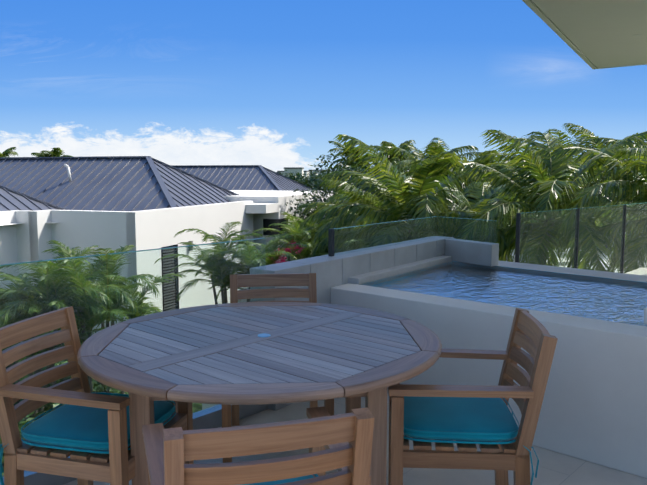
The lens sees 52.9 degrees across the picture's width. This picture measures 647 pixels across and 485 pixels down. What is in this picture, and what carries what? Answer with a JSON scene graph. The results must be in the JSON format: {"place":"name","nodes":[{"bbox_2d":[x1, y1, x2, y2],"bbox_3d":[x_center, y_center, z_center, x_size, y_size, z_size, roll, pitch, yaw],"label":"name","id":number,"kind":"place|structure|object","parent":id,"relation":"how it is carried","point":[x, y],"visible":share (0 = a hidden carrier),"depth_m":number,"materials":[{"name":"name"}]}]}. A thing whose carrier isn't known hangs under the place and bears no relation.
{"place":"outdoors","nodes":[
{"label":"outdoors","id":0,"kind":"place"},
{"bbox_2d":[2,190,320,476],"bbox_3d":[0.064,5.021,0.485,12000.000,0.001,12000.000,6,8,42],"label":"ground","id":1,"kind":"structure","parent":0,"point":[195,406],"depth_m":14.13,"materials":[{"name":"green plant"}]},
{"bbox_2d":[0,147,17,156],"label":"coconut palm","id":2,"kind":"object","parent":1,"relation":"on","point":[7,152],"visible":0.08,"depth_m":59.18,"materials":[{"name":"green plant"}]},
{"bbox_2d":[31,147,72,156],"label":"coconut palm","id":3,"kind":"object","parent":1,"relation":"on","point":[56,152],"visible":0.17,"depth_m":64.16,"materials":[{"name":"green plant"}]},
{"bbox_2d":[0,245,112,423],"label":"areca palm clump","id":4,"kind":"object","parent":1,"relation":"on","point":[31,307],"visible":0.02,"depth_m":11.58,"materials":[{"name":"green plant"}]},
{"bbox_2d":[0,253,134,415],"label":"areca palm clump","id":5,"kind":"object","parent":1,"relation":"on","point":[92,323],"depth_m":11.77,"materials":[{"name":"green plant"}]},
{"bbox_2d":[0,342,164,476],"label":"garden shrubs","id":6,"kind":"object","parent":1,"relation":"on","point":[96,389],"depth_m":12.51,"materials":[{"name":"green plant"}]},
{"bbox_2d":[0,240,184,393],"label":"areca palm clump","id":7,"kind":"object","parent":1,"relation":"on","point":[106,277],"visible":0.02,"depth_m":12.66,"materials":[{"name":"green plant"}]},
{"bbox_2d":[0,190,332,342],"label":"neighbour villa walls","id":8,"kind":"structure","parent":1,"relation":"on","point":[25,235],"depth_m":18.90,"materials":[{"name":"white paint"}]},
{"bbox_2d":[0,156,312,210],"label":"villa metal roofs","id":9,"kind":"structure","parent":8,"relation":"on","point":[118,183],"depth_m":25.13,"materials":[{"name":"grey metal"}]},
{"bbox_2d":[64,164,71,180],"bbox_3d":[-9.841,-2.693,25.055,0.286,0.676,0.128,1,6,5],"label":"roof vent pipe","id":10,"kind":"object","parent":9,"relation":"on","point":[68,171],"visible":0.9,"depth_m":25.01,"materials":[{"name":"white plastic"}]},
{"bbox_2d":[155,221,301,304],"bbox_3d":[-2.321,1.367,16.947,4.090,3.725,3.241,6,8,42],"label":"areca palm clump","id":11,"kind":"object","parent":1,"relation":"on","point":[221,260],"visible":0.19,"depth_m":16.89,"materials":[{"name":"green plant"}]},
{"bbox_2d":[208,233,309,300],"bbox_3d":[-1.669,1.498,17.362,2.766,3.374,3.026,0,6,2],"label":"areca palm clump","id":12,"kind":"object","parent":1,"relation":"on","point":[272,248],"visible":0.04,"depth_m":17.14,"materials":[{"name":"green plant"}]},
{"bbox_2d":[268,240,304,262],"bbox_3d":[-0.955,1.546,17.697,1.510,3.192,1.100,6,8,42],"label":"bougainvillea","id":13,"kind":"object","parent":1,"relation":"on","point":[288,250],"visible":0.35,"depth_m":17.45,"materials":[{"name":"pink plant"}]},
{"bbox_2d":[252,212,337,258],"bbox_3d":[-0.497,0.760,22.272,2.990,3.784,4.208,2,6,17],"label":"areca palm clump","id":14,"kind":"object","parent":1,"relation":"on","point":[307,234],"visible":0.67,"depth_m":21.47,"materials":[{"name":"green plant"}]},
{"bbox_2d":[274,168,334,190],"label":"distant tree belt","id":15,"kind":"object","parent":1,"relation":"on","point":[298,177],"visible":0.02,"depth_m":175.26,"materials":[{"name":"green plant"}]},
{"bbox_2d":[291,189,335,257],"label":"broadleaf tree","id":16,"kind":"object","parent":1,"relation":"on","point":[302,214],"visible":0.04,"depth_m":27.15,"materials":[{"name":"green plant"}]},
{"bbox_2d":[276,167,372,192],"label":"distant houses","id":17,"kind":"structure","parent":1,"relation":"on","point":[294,169],"depth_m":410.39,"materials":[{"name":"white"}]},
{"bbox_2d":[287,220,365,256],"bbox_3d":[0.071,0.836,23.085,3.897,3.453,2.875,6,8,42],"label":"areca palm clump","id":18,"kind":"object","parent":1,"relation":"on","point":[324,246],"visible":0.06,"depth_m":22.59,"materials":[{"name":"green plant"}]},
{"bbox_2d":[328,141,377,171],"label":"coconut palm","id":19,"kind":"object","parent":1,"relation":"on","point":[347,154],"visible":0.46,"depth_m":61.02,"materials":[{"name":"green plant"}]},
{"bbox_2d":[285,152,428,250],"bbox_3d":[1.593,-0.716,26.180,6.022,5.857,5.532,1,6,10],"label":"broadleaf tree","id":20,"kind":"object","parent":1,"relation":"on","point":[315,191],"visible":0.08,"depth_m":26.03,"materials":[{"name":"green plant"}]},
{"bbox_2d":[343,159,380,193],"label":"broadleaf tree","id":21,"kind":"object","parent":1,"relation":"on","point":[362,166],"depth_m":59.48,"materials":[{"name":"green plant"}]},
{"bbox_2d":[340,232,398,246],"bbox_3d":[0.901,1.637,14.165,3.575,3.797,3.664,0,6,-2],"label":"areca palm clump","id":22,"kind":"object","parent":1,"relation":"on","point":[350,241],"depth_m":13.02,"materials":[{"name":"green plant"}]},
{"bbox_2d":[297,180,448,257],"bbox_3d":[1.515,0.661,18.362,4.509,4.869,4.400,1,6,6],"label":"young palm","id":23,"kind":"object","parent":1,"relation":"on","point":[365,199],"visible":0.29,"depth_m":17.59,"materials":[{"name":"green plant"}]},
{"bbox_2d":[317,163,452,252],"bbox_3d":[2.204,-0.130,23.012,5.541,5.377,5.040,6,8,42],"label":"broadleaf tree","id":24,"kind":"object","parent":1,"relation":"on","point":[362,183],"visible":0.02,"depth_m":22.04,"materials":[{"name":"green plant"}]},
{"bbox_2d":[356,140,415,175],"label":"coconut palm","id":25,"kind":"object","parent":1,"relation":"on","point":[395,159],"visible":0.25,"depth_m":50.87,"materials":[{"name":"green plant"}]},
{"bbox_2d":[299,134,509,254],"bbox_3d":[2.119,0.610,14.386,4.575,5.838,4.404,6,8,42],"label":"young palm","id":26,"kind":"object","parent":1,"relation":"on","point":[415,202],"visible":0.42,"depth_m":13.61,"materials":[{"name":"green plant"}]},
{"bbox_2d":[367,138,496,199],"bbox_3d":[4.934,-1.522,29.809,6.142,6.790,6.218,1,6,9],"label":"coconut palm","id":27,"kind":"object","parent":1,"relation":"on","point":[438,148],"visible":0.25,"depth_m":29.21,"materials":[{"name":"green plant"}]},
{"bbox_2d":[394,180,564,261],"bbox_3d":[3.764,0.902,16.120,4.561,4.886,4.292,1,6,10],"label":"young palm","id":28,"kind":"object","parent":1,"relation":"on","point":[482,201],"visible":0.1,"depth_m":15.94,"materials":[{"name":"green plant"}]},
{"bbox_2d":[423,150,538,226],"bbox_3d":[6.297,-0.930,28.039,6.138,5.977,6.381,6,8,42],"label":"coconut palm","id":29,"kind":"object","parent":1,"relation":"on","point":[463,185],"visible":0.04,"depth_m":27.23,"materials":[{"name":"green plant"}]},
{"bbox_2d":[414,129,646,272],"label":"young palm","id":30,"kind":"object","parent":1,"relation":"on","point":[546,191],"visible":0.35,"depth_m":12.64,"materials":[{"name":"green plant"}]},
{"bbox_2d":[467,129,638,243],"bbox_3d":[8.968,-0.917,24.998,6.607,6.615,6.778,4,7,32],"label":"coconut palm","id":31,"kind":"object","parent":1,"relation":"on","point":[566,136],"visible":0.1,"depth_m":24.75,"materials":[{"name":"green plant"}]},
{"bbox_2d":[506,232,646,271],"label":"plant","id":32,"kind":"object","parent":1,"relation":"on","point":[569,258],"depth_m":16.43,"materials":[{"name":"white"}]},
{"bbox_2d":[512,156,646,247],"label":"young palm","id":33,"kind":"object","parent":1,"relation":"on","point":[590,205],"visible":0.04,"depth_m":18.48,"materials":[{"name":"green plant"}]},
{"bbox_2d":[529,146,646,272],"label":"young palm","id":34,"kind":"object","parent":1,"relation":"on","point":[638,189],"visible":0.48,"depth_m":11.85,"materials":[{"name":"green plant"}]},
{"bbox_2d":[563,123,646,218],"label":"coconut palm","id":35,"kind":"object","parent":1,"relation":"on","point":[583,132],"depth_m":29.47,"materials":[{"name":"green plant"}]},
{"bbox_2d":[586,135,646,238],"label":"coconut palm","id":36,"kind":"object","parent":1,"relation":"on","point":[608,142],"visible":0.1,"depth_m":24.01,"materials":[{"name":"green plant"}]},
{"bbox_2d":[0,0,646,171],"label":"sky","id":37,"kind":"structure","parent":0,"point":[268,84],"materials":[{"name":"blue"}]},
{"bbox_2d":[331,283,646,477],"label":"pool wall","id":38,"kind":"structure","parent":0,"point":[594,407],"depth_m":3.31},
{"bbox_2d":[522,0,646,68],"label":"roof overhang","id":39,"kind":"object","parent":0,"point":[597,34],"depth_m":6.60,"materials":[{"name":"beige paint"}]},
{"bbox_2d":[643,307,646,323],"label":"roof column","id":40,"kind":"structure","parent":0,"point":[645,316],"depth_m":3.28,"materials":[{"name":"white paint"}]},
{"bbox_3d":[3.243,3.489,-0.224,12.550,3.199,17.450,6,8,42],"label":"house wall","id":41,"kind":"object","parent":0,"visible":0},
{"bbox_2d":[63,268,646,484],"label":"terrace floor","id":42,"kind":"structure","parent":41,"relation":"on","point":[555,468],"depth_m":3.18,"materials":[{"name":"tile"}]},
{"bbox_2d":[0,306,193,484],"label":"teak armchair","id":43,"kind":"object","parent":42,"relation":"on","point":[85,429],"visible":0.9,"depth_m":2.40,"materials":[{"name":"brown wood"}]},
{"bbox_2d":[0,238,267,484],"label":"glass railing","id":44,"kind":"object","parent":42,"relation":"on","point":[209,418],"visible":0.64,"depth_m":3.27,"materials":[{"name":"teal"}]},
{"bbox_2d":[142,407,373,484],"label":"teak armchair","id":45,"kind":"object","parent":42,"relation":"on","point":[341,444],"visible":1,"depth_m":1.53,"materials":[{"name":"brown wood"}]},
{"bbox_2d":[77,302,441,484],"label":"patio table","id":46,"kind":"object","parent":42,"relation":"on","point":[251,353],"visible":1,"depth_m":2.46,"materials":[{"name":"brown"}]},
{"bbox_2d":[222,273,333,462],"bbox_3d":[-0.258,0.637,3.517,0.586,0.866,0.598,-1,6,-7],"label":"chair","id":47,"kind":"object","parent":42,"relation":"on","point":[280,279],"visible":0.1,"depth_m":3.73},
{"bbox_2d":[250,236,646,410],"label":"wall","id":48,"kind":"structure","parent":42,"relation":"on","point":[362,266],"depth_m":4.88,"materials":[{"name":"stone"}]},
{"bbox_2d":[388,308,557,484],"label":"teak armchair","id":49,"kind":"object","parent":42,"relation":"on","point":[467,418],"visible":0.98,"depth_m":2.40,"materials":[{"name":"brown wood"}]},
{"bbox_2d":[328,203,646,275],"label":"glass fence","id":50,"kind":"object","parent":42,"relation":"on","point":[331,239],"visible":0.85,"depth_m":6.88,"materials":[{"name":"teal"}]},
{"bbox_2d":[360,261,646,285],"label":"pool shell","id":51,"kind":"object","parent":42,"relation":"on","point":[372,282],"visible":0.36,"depth_m":4.95},
{"bbox_2d":[371,264,646,326],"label":"pool water","id":52,"kind":"structure","parent":51,"relation":"in","point":[613,302],"depth_m":4.35,"materials":[{"name":"blue liquid"}]}
]}

